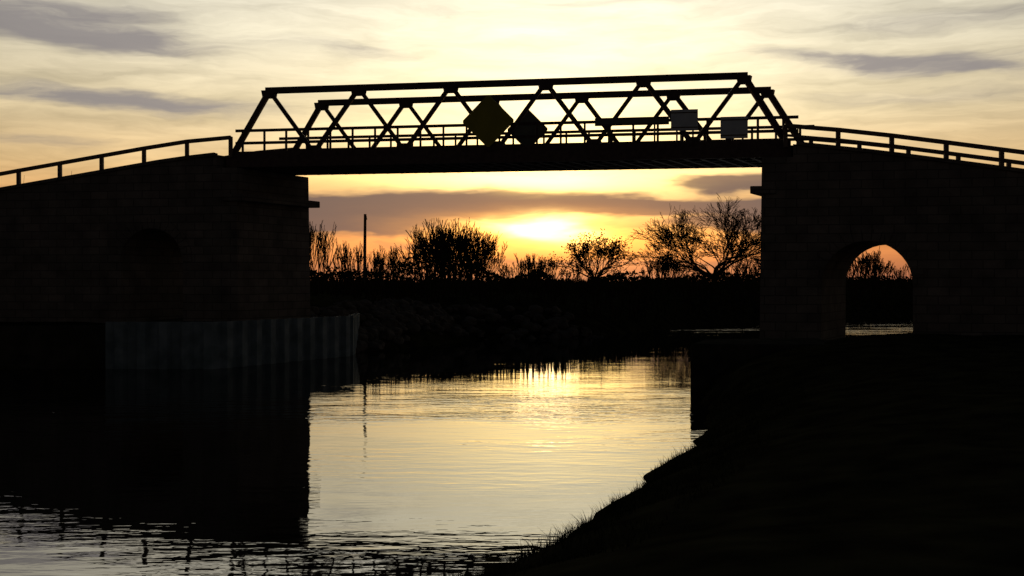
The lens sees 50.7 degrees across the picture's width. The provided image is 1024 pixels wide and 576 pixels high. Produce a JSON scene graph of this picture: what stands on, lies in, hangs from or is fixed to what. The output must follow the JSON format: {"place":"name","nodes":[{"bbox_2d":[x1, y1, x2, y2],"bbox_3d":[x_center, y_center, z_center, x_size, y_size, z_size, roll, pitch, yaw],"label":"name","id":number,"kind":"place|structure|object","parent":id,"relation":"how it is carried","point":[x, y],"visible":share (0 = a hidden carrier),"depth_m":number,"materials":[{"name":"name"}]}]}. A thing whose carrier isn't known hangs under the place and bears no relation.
{"place":"outdoors","nodes":[
{"label":"outdoors","id":0,"kind":"place"},
{"bbox_2d":[0,319,912,575],"bbox_3d":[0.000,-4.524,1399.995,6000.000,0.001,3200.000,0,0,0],"label":"water","id":1,"kind":"structure","parent":0,"point":[465,456],"depth_m":19.24,"materials":[{"name":"black liquid"}]},
{"bbox_2d":[105,313,358,368],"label":"piles","id":2,"kind":"object","parent":1,"relation":"in","point":[180,345],"visible":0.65,"depth_m":38.27,"materials":[{"name":"grey metal"}]},
{"bbox_2d":[0,288,1023,575],"bbox_3d":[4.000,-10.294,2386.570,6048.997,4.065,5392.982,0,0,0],"label":"ground","id":3,"kind":"structure","parent":0,"point":[890,454],"depth_m":11.99,"materials":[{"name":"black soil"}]},
{"bbox_2d":[0,325,104,368],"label":"retaining wall","id":4,"kind":"structure","parent":3,"relation":"on","point":[52,346],"depth_m":38.10,"materials":[{"name":"concrete"}]},
{"bbox_2d":[309,221,336,281],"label":"bare bush","id":5,"kind":"object","parent":3,"relation":"on","point":[313,235],"visible":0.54,"depth_m":121.93,"materials":[{"name":"brown plant"}]},
{"bbox_2d":[324,237,380,280],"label":"bare bush","id":6,"kind":"object","parent":3,"relation":"on","point":[345,257],"visible":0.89,"depth_m":122.52,"materials":[{"name":"brown plant"}]},
{"bbox_2d":[363,214,366,283],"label":"utility pole","id":7,"kind":"object","parent":3,"relation":"on","point":[364,254],"visible":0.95,"depth_m":76.92,"materials":[{"name":"black wood"}]},
{"bbox_2d":[366,245,419,281],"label":"bare bush","id":8,"kind":"object","parent":3,"relation":"on","point":[381,260],"visible":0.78,"depth_m":124.41,"materials":[{"name":"brown plant"}]},
{"bbox_2d":[376,217,527,282],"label":"bare bush","id":9,"kind":"object","parent":3,"relation":"on","point":[441,240],"visible":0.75,"depth_m":125.33,"materials":[{"name":"black plant"}]},
{"bbox_2d":[310,297,603,352],"bbox_3d":[-3.431,1.840,55.101,6.736,2.724,18.605,0,0,42],"label":"riprap","id":10,"kind":"object","parent":3,"relation":"on","point":[399,317],"visible":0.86,"depth_m":54.73,"materials":[{"name":"black stone"}]},
{"bbox_2d":[0,72,1023,339],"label":"truss bridge","id":11,"kind":"structure","parent":3,"relation":"on","point":[204,238],"depth_m":42.38,"materials":[{"name":"paint"}]},
{"bbox_2d":[463,95,513,150],"bbox_3d":[-0.897,-6.277,41.221,1.967,2.109,0.128,0,0,10],"label":"diamond navigation sign","id":12,"kind":"object","parent":11,"relation":"attached to","point":[488,120],"visible":1,"depth_m":41.16,"materials":[{"name":"metal"}]},
{"bbox_2d":[508,110,547,144],"bbox_3d":[0.639,-6.253,44.046,1.647,2.029,0.128,0,0,10],"label":"diamond navigation sign","id":13,"kind":"object","parent":11,"relation":"on","point":[529,116],"visible":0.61,"depth_m":43.97,"materials":[{"name":"metal"}]},
{"bbox_2d":[595,116,668,147],"bbox_3d":[4.470,-5.818,40.349,2.761,1.100,0.122,0,0,10],"label":"clearance board","id":14,"kind":"object","parent":11,"relation":"attached to","point":[625,121],"visible":1,"depth_m":40.31,"materials":[{"name":"paint"}]},
{"bbox_2d":[671,109,697,145],"bbox_3d":[6.371,-5.931,39.960,0.991,1.330,0.122,0,0,10],"label":"information sign","id":15,"kind":"object","parent":11,"relation":"attached to","point":[684,119],"visible":1,"depth_m":39.92,"materials":[{"name":"grey metal"}]},
{"bbox_2d":[720,116,747,144],"bbox_3d":[8.145,-5.775,39.658,0.991,1.020,0.122,0,0,10],"label":"information sign","id":16,"kind":"object","parent":11,"relation":"attached to","point":[733,127],"visible":1,"depth_m":39.62,"materials":[{"name":"grey metal"}]},
{"bbox_2d":[498,253,581,280],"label":"bare bush","id":17,"kind":"object","parent":3,"relation":"on","point":[541,264],"visible":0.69,"depth_m":131.19,"materials":[{"name":"brown plant"}]},
{"bbox_2d":[545,228,641,279],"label":"tree","id":18,"kind":"object","parent":3,"relation":"on","point":[611,250],"visible":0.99,"depth_m":129.38,"materials":[{"name":"black plant"}]},
{"bbox_2d":[328,270,858,282],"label":"scrub thicket","id":19,"kind":"object","parent":3,"relation":"on","point":[469,278],"visible":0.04,"depth_m":124.08,"materials":[{"name":"black plant"}]},
{"bbox_2d":[310,246,911,287],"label":"hedge","id":20,"kind":"object","parent":3,"relation":"on","point":[540,274],"visible":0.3,"depth_m":117.32,"materials":[{"name":"black plant"}]},
{"bbox_2d":[310,276,912,322],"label":"reed bed","id":21,"kind":"object","parent":3,"relation":"on","point":[408,287],"visible":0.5,"depth_m":74.30,"materials":[{"name":"black plant"}]},
{"bbox_2d":[641,250,693,279],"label":"bare bush","id":22,"kind":"object","parent":3,"relation":"on","point":[665,269],"visible":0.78,"depth_m":127.39,"materials":[{"name":"brown plant"}]},
{"bbox_2d":[622,194,760,280],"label":"bare tree","id":23,"kind":"object","parent":3,"relation":"on","point":[731,248],"visible":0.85,"depth_m":127.58,"materials":[{"name":"black plant"}]},
{"bbox_2d":[713,259,759,281],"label":"bare bush","id":24,"kind":"object","parent":3,"relation":"on","point":[747,266],"visible":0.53,"depth_m":127.97,"materials":[{"name":"brown plant"}]},
{"bbox_2d":[690,338,832,391],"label":"concrete quay","id":25,"kind":"structure","parent":3,"relation":"on","point":[711,359],"depth_m":29.89,"materials":[{"name":"black concrete"}]},
{"bbox_2d":[847,246,908,280],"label":"bare bush","id":26,"kind":"object","parent":3,"relation":"on","point":[865,264],"visible":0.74,"depth_m":131.16,"materials":[{"name":"brown plant"}]},
{"bbox_2d":[886,263,911,278],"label":"bare bush","id":27,"kind":"object","parent":3,"relation":"on","point":[895,273],"visible":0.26,"depth_m":135.78,"materials":[{"name":"brown plant"}]},
{"bbox_2d":[0,0,1023,280],"label":"sky","id":28,"kind":"structure","parent":0,"point":[79,78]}
]}

